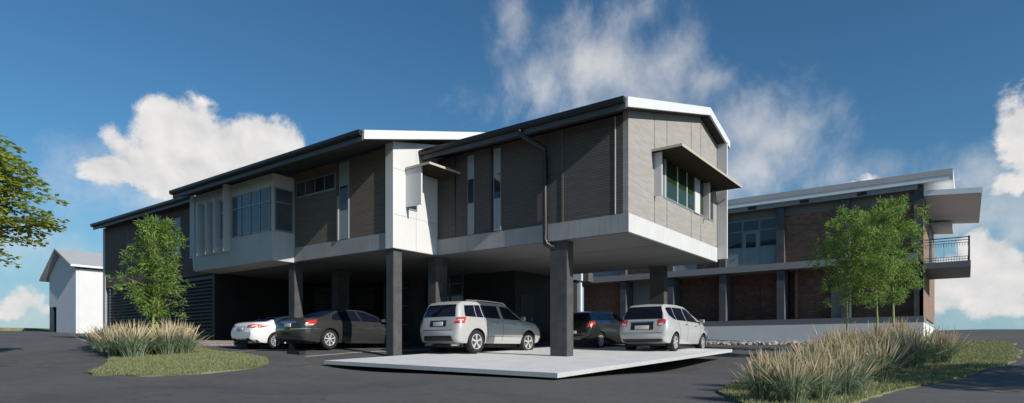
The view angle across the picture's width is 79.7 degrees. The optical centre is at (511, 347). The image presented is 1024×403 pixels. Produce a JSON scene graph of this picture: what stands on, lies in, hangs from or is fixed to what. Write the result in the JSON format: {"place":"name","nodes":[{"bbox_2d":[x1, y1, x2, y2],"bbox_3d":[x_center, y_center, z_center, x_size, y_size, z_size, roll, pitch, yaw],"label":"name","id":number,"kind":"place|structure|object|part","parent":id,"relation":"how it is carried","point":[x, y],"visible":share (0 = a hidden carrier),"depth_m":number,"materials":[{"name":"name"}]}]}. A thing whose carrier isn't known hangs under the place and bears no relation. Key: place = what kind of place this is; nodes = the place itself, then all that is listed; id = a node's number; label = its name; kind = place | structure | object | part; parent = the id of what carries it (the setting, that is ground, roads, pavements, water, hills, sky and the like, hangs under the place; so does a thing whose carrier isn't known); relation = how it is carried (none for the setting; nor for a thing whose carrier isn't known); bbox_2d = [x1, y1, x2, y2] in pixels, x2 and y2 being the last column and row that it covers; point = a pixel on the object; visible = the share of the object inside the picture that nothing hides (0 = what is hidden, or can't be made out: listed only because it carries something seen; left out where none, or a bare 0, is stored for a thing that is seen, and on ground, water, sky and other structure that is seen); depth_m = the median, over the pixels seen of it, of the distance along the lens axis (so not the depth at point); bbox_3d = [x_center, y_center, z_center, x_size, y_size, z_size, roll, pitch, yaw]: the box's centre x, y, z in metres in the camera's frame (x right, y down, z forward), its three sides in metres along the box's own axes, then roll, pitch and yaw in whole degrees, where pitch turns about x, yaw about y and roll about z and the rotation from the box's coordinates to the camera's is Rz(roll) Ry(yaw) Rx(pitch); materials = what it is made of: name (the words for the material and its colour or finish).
{"place":"outdoors","nodes":[
{"label":"outdoors","id":0,"kind":"place"},
{"bbox_2d":[0,328,49,330],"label":"grass hill","id":1,"kind":"structure","parent":0,"point":[24,329],"depth_m":69.09,"materials":[{"name":"green plant"}]},
{"bbox_2d":[82,344,269,376],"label":"lawn","id":2,"kind":"structure","parent":0,"point":[167,374],"depth_m":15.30,"materials":[{"name":"green plant"}]},
{"bbox_2d":[81,325,117,351],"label":"grass clump","id":3,"kind":"object","parent":2,"relation":"on","point":[99,346],"visible":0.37,"depth_m":21.30,"materials":[{"name":"plant"}]},
{"bbox_2d":[86,321,146,355],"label":"grass clump","id":4,"kind":"object","parent":2,"relation":"on","point":[115,351],"visible":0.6,"depth_m":19.99,"materials":[{"name":"plant"}]},
{"bbox_2d":[98,316,146,335],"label":"grass clump","id":5,"kind":"object","parent":2,"relation":"on","point":[126,324],"visible":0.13,"depth_m":22.34,"materials":[{"name":"beige plant"}]},
{"bbox_2d":[97,320,177,356],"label":"grass clump","id":6,"kind":"object","parent":2,"relation":"on","point":[132,345],"visible":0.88,"depth_m":19.26,"materials":[{"name":"plant"}]},
{"bbox_2d":[117,318,161,352],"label":"grass clump","id":7,"kind":"object","parent":2,"relation":"on","point":[148,350],"visible":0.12,"depth_m":20.91,"materials":[{"name":"beige plant"}]},
{"bbox_2d":[104,213,194,353],"bbox_3d":[-11.876,-2.051,20.253,2.577,4.818,2.487,0,0,37],"label":"slender tree","id":8,"kind":"object","parent":2,"relation":"on","point":[154,260],"visible":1,"depth_m":20.36,"materials":[{"name":"green plant"}]},
{"bbox_2d":[139,318,168,348],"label":"grass clump","id":9,"kind":"object","parent":2,"relation":"on","point":[156,326],"visible":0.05,"depth_m":21.83,"materials":[{"name":"beige plant"}]},
{"bbox_2d":[145,319,192,354],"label":"grass clump","id":10,"kind":"object","parent":2,"relation":"on","point":[168,347],"visible":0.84,"depth_m":20.02,"materials":[{"name":"green plant"}]},
{"bbox_2d":[149,318,206,352],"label":"grass clump","id":11,"kind":"object","parent":2,"relation":"on","point":[179,329],"visible":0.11,"depth_m":20.96,"materials":[{"name":"beige plant"}]},
{"bbox_2d":[160,319,195,332],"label":"grass clump","id":12,"kind":"object","parent":2,"relation":"on","point":[172,324],"visible":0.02,"depth_m":22.49,"materials":[{"name":"beige plant"}]},
{"bbox_2d":[160,322,209,353],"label":"grass clump","id":13,"kind":"object","parent":2,"relation":"on","point":[186,343],"visible":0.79,"depth_m":20.45,"materials":[{"name":"green plant"}]},
{"bbox_2d":[0,329,1023,402],"bbox_3d":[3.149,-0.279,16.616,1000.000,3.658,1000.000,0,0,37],"label":"ground","id":14,"kind":"structure","parent":0,"point":[43,367],"depth_m":12.37,"materials":[{"name":"grey asphalt"}]},
{"bbox_2d":[0,135,70,268],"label":"broadleaf tree","id":15,"kind":"object","parent":14,"relation":"on","point":[6,187],"visible":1,"depth_m":18.29,"materials":[{"name":"green plant"}]},
{"bbox_2d":[39,248,102,332],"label":"gabled house","id":16,"kind":"structure","parent":14,"relation":"on","point":[74,278],"depth_m":59.40,"materials":[{"name":"white paint"}]},
{"bbox_2d":[73,327,106,348],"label":"grass clump","id":17,"kind":"object","parent":14,"relation":"on","point":[89,343],"visible":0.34,"depth_m":22.62,"materials":[{"name":"plant"}]},
{"bbox_2d":[192,340,246,345],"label":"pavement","id":18,"kind":"structure","parent":14,"relation":"on","point":[218,343],"depth_m":25.44,"materials":[{"name":"grey concrete"}]},
{"bbox_2d":[231,316,319,348],"bbox_3d":[-8.932,-0.628,24.912,1.972,1.337,4.427,0,0,37],"label":"parked car","id":19,"kind":"object","parent":14,"relation":"on","point":[255,334],"visible":0.49,"depth_m":23.22,"materials":[{"name":"white paint"}]},
{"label":"rear window","id":20,"kind":"part","parent":19,"relation":"part of","materials":[{"name":"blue glass"}]},
{"bbox_2d":[287,351,305,354],"bbox_3d":[-6.892,0.165,19.600,0.700,0.120,0.240,0,0,37],"label":"wheel stop","id":21,"kind":"object","parent":14,"relation":"on","point":[297,352],"visible":0.82,"depth_m":19.42,"materials":[{"name":"grey concrete"}]},
{"bbox_2d":[275,309,408,348],"bbox_3d":[-6.096,-0.681,22.583,2.120,1.453,4.910,0,0,37],"label":"parked car","id":22,"kind":"object","parent":14,"relation":"on","point":[328,329],"visible":0.89,"depth_m":21.27,"materials":[{"name":"grey paint"}]},
{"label":"rear window","id":23,"kind":"part","parent":22,"relation":"part of","materials":[{"name":"blue glass"}]},
{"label":"side window","id":24,"kind":"part","parent":22,"relation":"part of","materials":[{"name":"black glass"}]},
{"bbox_2d":[315,349,424,355],"bbox_3d":[-4.237,0.077,21.598,0.110,0.382,7.000,0,0,37],"label":"parking line","id":25,"kind":"object","parent":14,"relation":"on","point":[368,351],"visible":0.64,"depth_m":20.86,"materials":[{"name":"white paint"}]},
{"bbox_2d":[90,96,741,356],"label":"carport building","id":26,"kind":"structure","parent":14,"relation":"on","point":[397,230],"depth_m":20.55,"materials":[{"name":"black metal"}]},
{"bbox_2d":[174,217,180,254],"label":"window","id":27,"kind":"structure","parent":26,"relation":"in","point":[177,220],"depth_m":27.51,"materials":[{"name":"blue glass"}]},
{"bbox_2d":[204,205,204,243],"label":"window","id":28,"kind":"structure","parent":26,"relation":"in","point":[204,205],"depth_m":24.54,"materials":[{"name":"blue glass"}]},
{"bbox_2d":[212,203,212,241],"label":"window","id":29,"kind":"structure","parent":26,"relation":"in","point":[212,203],"depth_m":24.17,"materials":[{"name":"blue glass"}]},
{"bbox_2d":[221,200,222,239],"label":"window","id":30,"kind":"structure","parent":26,"relation":"in","point":[221,200],"depth_m":23.74,"materials":[{"name":"blue glass"}]},
{"bbox_2d":[232,187,270,237],"bbox_3d":[-9.585,-4.940,22.521,2.550,1.540,0.050,0,0,37],"label":"window","id":31,"kind":"structure","parent":26,"relation":"in","point":[251,212],"depth_m":22.50,"materials":[{"name":"blue glass"}]},
{"bbox_2d":[274,187,292,232],"bbox_3d":[-8.207,-4.940,22.097,0.024,1.540,0.750,0,0,37],"label":"window","id":32,"kind":"structure","parent":26,"relation":"in","point":[283,198],"depth_m":22.06,"materials":[{"name":"black glass"}]},
{"bbox_2d":[296,172,335,198],"bbox_3d":[-6.943,-5.710,21.668,2.270,0.580,0.052,0,0,37],"label":"window","id":33,"kind":"structure","parent":26,"relation":"in","point":[325,183],"depth_m":21.58,"materials":[{"name":"black glass"}]},
{"bbox_2d":[337,161,348,240],"bbox_3d":[-5.711,-4.955,20.743,0.570,2.610,0.070,0,0,37],"label":"window","id":34,"kind":"structure","parent":26,"relation":"in","point":[343,199],"depth_m":20.73,"materials":[{"name":"grey glass"}]},
{"bbox_2d":[408,205,416,211],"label":"window","id":35,"kind":"structure","parent":26,"relation":"in","point":[413,208],"depth_m":19.91,"materials":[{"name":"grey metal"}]},
{"bbox_2d":[468,155,474,234],"bbox_3d":[-1.332,-4.955,19.916,0.270,2.570,0.036,0,0,37],"label":"window","id":36,"kind":"structure","parent":26,"relation":"in","point":[471,159],"depth_m":19.89,"materials":[{"name":"grey glass"}]},
{"bbox_2d":[494,147,500,230],"bbox_3d":[-0.460,-4.965,19.270,0.280,2.590,0.036,0,0,37],"label":"window","id":37,"kind":"structure","parent":26,"relation":"in","point":[497,152],"depth_m":19.25,"materials":[{"name":"grey glass"}]},
{"bbox_2d":[520,294,532,322],"bbox_3d":[0.628,-1.175,25.335,0.060,2.030,0.900,0,0,37],"label":"door","id":38,"kind":"structure","parent":26,"relation":"in","point":[526,301],"depth_m":25.32,"materials":[{"name":"black metal"}]},
{"bbox_2d":[663,159,713,221],"bbox_3d":[5.934,-5.155,20.327,0.050,1.250,4.560,0,0,37],"label":"window","id":39,"kind":"structure","parent":26,"relation":"in","point":[680,188],"depth_m":19.87,"materials":[{"name":"glass"}]},
{"bbox_2d":[573,311,637,347],"bbox_3d":[3.664,-0.709,25.022,2.040,1.488,4.240,0,0,42],"label":"parked car","id":40,"kind":"object","parent":14,"relation":"on","point":[598,329],"visible":0.54,"depth_m":23.48,"materials":[{"name":"black paint"}]},
{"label":"rear window","id":41,"kind":"part","parent":40,"relation":"part of","materials":[{"name":"black glass"}]},
{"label":"side window","id":42,"kind":"part","parent":40,"relation":"part of","materials":[{"name":"blue glass"}]},
{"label":"side window","id":43,"kind":"part","parent":40,"relation":"part of","materials":[{"name":"black glass"}]},
{"bbox_2d":[706,340,822,344],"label":"river stones","id":44,"kind":"object","parent":14,"relation":"on","point":[756,342],"visible":0.67,"depth_m":29.23,"materials":[{"name":"grey stone"}]},
{"bbox_2d":[573,168,982,341],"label":"brick building","id":45,"kind":"structure","parent":14,"relation":"on","point":[760,283],"depth_m":32.63,"materials":[{"name":"brick"}]},
{"bbox_2d":[593,270,619,276],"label":"window","id":46,"kind":"structure","parent":45,"relation":"in","point":[609,273],"depth_m":38.94,"materials":[{"name":"blue glass"}]},
{"bbox_2d":[675,264,696,270],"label":"window","id":47,"kind":"structure","parent":45,"relation":"in","point":[694,266],"depth_m":35.83,"materials":[{"name":"blue glass"}]},
{"bbox_2d":[743,231,758,265],"bbox_3d":[13.090,-5.425,33.622,0.860,1.830,0.093,0,0,37],"label":"door","id":48,"kind":"structure","parent":45,"relation":"in","point":[750,239],"depth_m":33.62,"materials":[{"name":"white glass"}]},
{"bbox_2d":[727,217,776,266],"bbox_3d":[13.133,-5.760,33.713,2.700,2.520,0.139,0,0,37],"label":"window","id":49,"kind":"structure","parent":45,"relation":"in","point":[767,227],"depth_m":33.47,"materials":[{"name":"clear glass"}]},
{"bbox_2d":[0,0,1023,329],"label":"sky","id":50,"kind":"structure","parent":0,"point":[117,106],"materials":[{"name":"blue"}]},
{"bbox_2d":[324,346,731,377],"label":"pavement","id":51,"kind":"structure","parent":0,"point":[537,362],"depth_m":16.40,"materials":[{"name":"concrete"}]},
{"bbox_2d":[420,299,539,352],"bbox_3d":[-0.969,-0.698,21.267,2.120,1.745,4.508,0,0,39],"label":"parked car","id":52,"kind":"object","parent":51,"relation":"on","point":[471,326],"visible":0.98,"depth_m":19.88,"materials":[{"name":"silver metal"}]},
{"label":"rear window","id":53,"kind":"part","parent":52,"relation":"part of","materials":[{"name":"black glass"}]},
{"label":"side window","id":54,"kind":"part","parent":52,"relation":"part of","materials":[{"name":"black glass"}]},
{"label":"side window","id":55,"kind":"part","parent":52,"relation":"part of","materials":[{"name":"black glass"}]},
{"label":"side window","id":56,"kind":"part","parent":52,"relation":"part of","materials":[{"name":"black glass"}]},
{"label":"side window","id":57,"kind":"part","parent":52,"relation":"part of","materials":[{"name":"black glass"}]},
{"bbox_2d":[620,304,707,350],"bbox_3d":[5.571,-0.683,22.037,2.040,1.626,4.308,0,0,37],"label":"parked car","id":58,"kind":"object","parent":51,"relation":"on","point":[672,327],"visible":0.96,"depth_m":20.54,"materials":[{"name":"silver metal"}]},
{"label":"rear window","id":59,"kind":"part","parent":58,"relation":"part of","materials":[{"name":"black glass"}]},
{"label":"side window","id":60,"kind":"part","parent":58,"relation":"part of","materials":[{"name":"black glass"}]},
{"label":"side window","id":61,"kind":"part","parent":58,"relation":"part of","materials":[{"name":"black glass"}]},
{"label":"side window","id":62,"kind":"part","parent":58,"relation":"part of","materials":[{"name":"black glass"}]},
{"bbox_2d":[719,340,1022,402],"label":"lawn","id":63,"kind":"structure","parent":0,"point":[965,374],"depth_m":12.34,"materials":[{"name":"green plant"}]},
{"bbox_2d":[727,354,785,400],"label":"grass clump","id":64,"kind":"object","parent":63,"relation":"on","point":[758,387],"visible":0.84,"depth_m":8.51,"materials":[{"name":"plant"}]},
{"bbox_2d":[736,348,782,373],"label":"grass clump","id":65,"kind":"object","parent":63,"relation":"on","point":[761,361],"visible":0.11,"depth_m":11.03,"materials":[{"name":"beige plant"}]},
{"bbox_2d":[743,346,809,390],"bbox_3d":[4.264,0.343,9.825,1.260,0.755,1.215,0,0,24],"label":"grass clump","id":66,"kind":"object","parent":63,"relation":"on","point":[778,358],"visible":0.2,"depth_m":9.74,"materials":[{"name":"beige plant"}]},
{"bbox_2d":[757,351,836,402],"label":"grass clump","id":67,"kind":"object","parent":63,"relation":"on","point":[793,389],"visible":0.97,"depth_m":8.21,"materials":[{"name":"green plant"}]},
{"bbox_2d":[787,334,833,363],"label":"grass clump","id":68,"kind":"object","parent":63,"relation":"on","point":[808,344],"visible":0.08,"depth_m":12.46,"materials":[{"name":"beige plant"}]},
{"bbox_2d":[781,337,857,389],"bbox_3d":[4.899,0.259,10.021,1.503,0.910,1.527,0,0,-5],"label":"grass clump","id":69,"kind":"object","parent":63,"relation":"on","point":[817,352],"visible":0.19,"depth_m":9.97,"materials":[{"name":"beige plant"}]},
{"bbox_2d":[787,352,872,400],"bbox_3d":[4.357,0.378,8.624,1.337,0.740,1.311,0,0,-18],"label":"grass clump","id":70,"kind":"object","parent":63,"relation":"on","point":[827,393],"visible":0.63,"depth_m":8.47,"materials":[{"name":"green plant"}]},
{"bbox_2d":[804,324,862,350],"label":"grass clump","id":71,"kind":"object","parent":63,"relation":"on","point":[831,333],"visible":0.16,"depth_m":17.23,"materials":[{"name":"plant"}]},
{"bbox_2d":[798,335,876,371],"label":"grass clump","id":72,"kind":"object","parent":63,"relation":"on","point":[838,347],"visible":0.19,"depth_m":10.75,"materials":[{"name":"beige plant"}]},
{"bbox_2d":[803,203,878,336],"bbox_3d":[11.406,-2.282,20.963,2.360,5.147,2.105,0,0,-2],"label":"slender tree","id":73,"kind":"object","parent":63,"relation":"on","point":[854,259],"visible":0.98,"depth_m":20.84,"materials":[{"name":"green plant"}]},
{"bbox_2d":[812,322,882,349],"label":"grass clump","id":74,"kind":"object","parent":63,"relation":"on","point":[852,335],"visible":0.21,"depth_m":16.05,"materials":[{"name":"beige plant"}]},
{"bbox_2d":[804,344,891,396],"bbox_3d":[5.008,0.340,9.194,1.349,0.787,1.352,0,0,11],"label":"grass clump","id":75,"kind":"object","parent":63,"relation":"on","point":[851,388],"visible":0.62,"depth_m":9.10,"materials":[{"name":"green plant"}]},
{"bbox_2d":[818,334,900,382],"bbox_3d":[6.539,0.206,11.604,1.691,0.936,1.658,0,0,34],"label":"grass clump","id":76,"kind":"object","parent":63,"relation":"on","point":[859,349],"visible":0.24,"depth_m":11.45,"materials":[{"name":"green plant"}]},
{"bbox_2d":[843,330,899,359],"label":"grass clump","id":77,"kind":"object","parent":63,"relation":"on","point":[858,340],"visible":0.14,"depth_m":13.54,"materials":[{"name":"beige plant"}]},
{"bbox_2d":[846,209,911,331],"bbox_3d":[13.553,-2.558,22.408,2.276,5.266,1.964,0,0,1],"label":"slender tree","id":78,"kind":"object","parent":63,"relation":"on","point":[882,292],"visible":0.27,"depth_m":22.43,"materials":[{"name":"green plant"}]},
{"bbox_2d":[854,319,912,346],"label":"grass clump","id":79,"kind":"object","parent":63,"relation":"on","point":[879,331],"visible":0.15,"depth_m":16.59,"materials":[{"name":"beige plant"}]},
{"bbox_2d":[851,336,916,381],"bbox_3d":[7.081,0.215,11.842,1.458,0.906,1.513,0,0,-29],"label":"grass clump","id":80,"kind":"object","parent":63,"relation":"on","point":[886,377],"visible":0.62,"depth_m":11.63,"materials":[{"name":"green plant"}]},
{"bbox_2d":[857,193,931,325],"bbox_3d":[12.149,-2.330,19.467,2.364,5.137,2.079,0,0,-11],"label":"slender tree","id":81,"kind":"object","parent":63,"relation":"on","point":[881,249],"visible":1,"depth_m":19.34,"materials":[{"name":"green plant"}]},
{"bbox_2d":[863,329,933,372],"bbox_3d":[8.233,0.082,13.347,1.639,0.977,1.613,0,0,11],"label":"grass clump","id":82,"kind":"object","parent":63,"relation":"on","point":[900,351],"visible":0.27,"depth_m":13.22,"materials":[{"name":"green plant"}]},
{"bbox_2d":[871,322,930,358],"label":"grass clump","id":83,"kind":"object","parent":63,"relation":"on","point":[905,330],"visible":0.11,"depth_m":15.11,"materials":[{"name":"plant"}]},
{"bbox_2d":[870,317,938,340],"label":"grass clump","id":84,"kind":"object","parent":63,"relation":"on","point":[902,323],"visible":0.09,"depth_m":17.19,"materials":[{"name":"plant"}]},
{"bbox_2d":[878,328,951,368],"bbox_3d":[9.186,-0.010,13.985,1.735,0.980,1.770,0,0,-26],"label":"grass clump","id":85,"kind":"object","parent":63,"relation":"on","point":[916,345],"visible":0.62,"depth_m":13.85,"materials":[{"name":"green plant"}]},
{"bbox_2d":[897,323,965,360],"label":"grass clump","id":86,"kind":"object","parent":63,"relation":"on","point":[926,336],"visible":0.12,"depth_m":15.40,"materials":[{"name":"plant"}]},
{"bbox_2d":[917,325,972,363],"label":"grass clump","id":87,"kind":"object","parent":63,"relation":"on","point":[947,345],"visible":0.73,"depth_m":14.46,"materials":[{"name":"green plant"}]}
]}

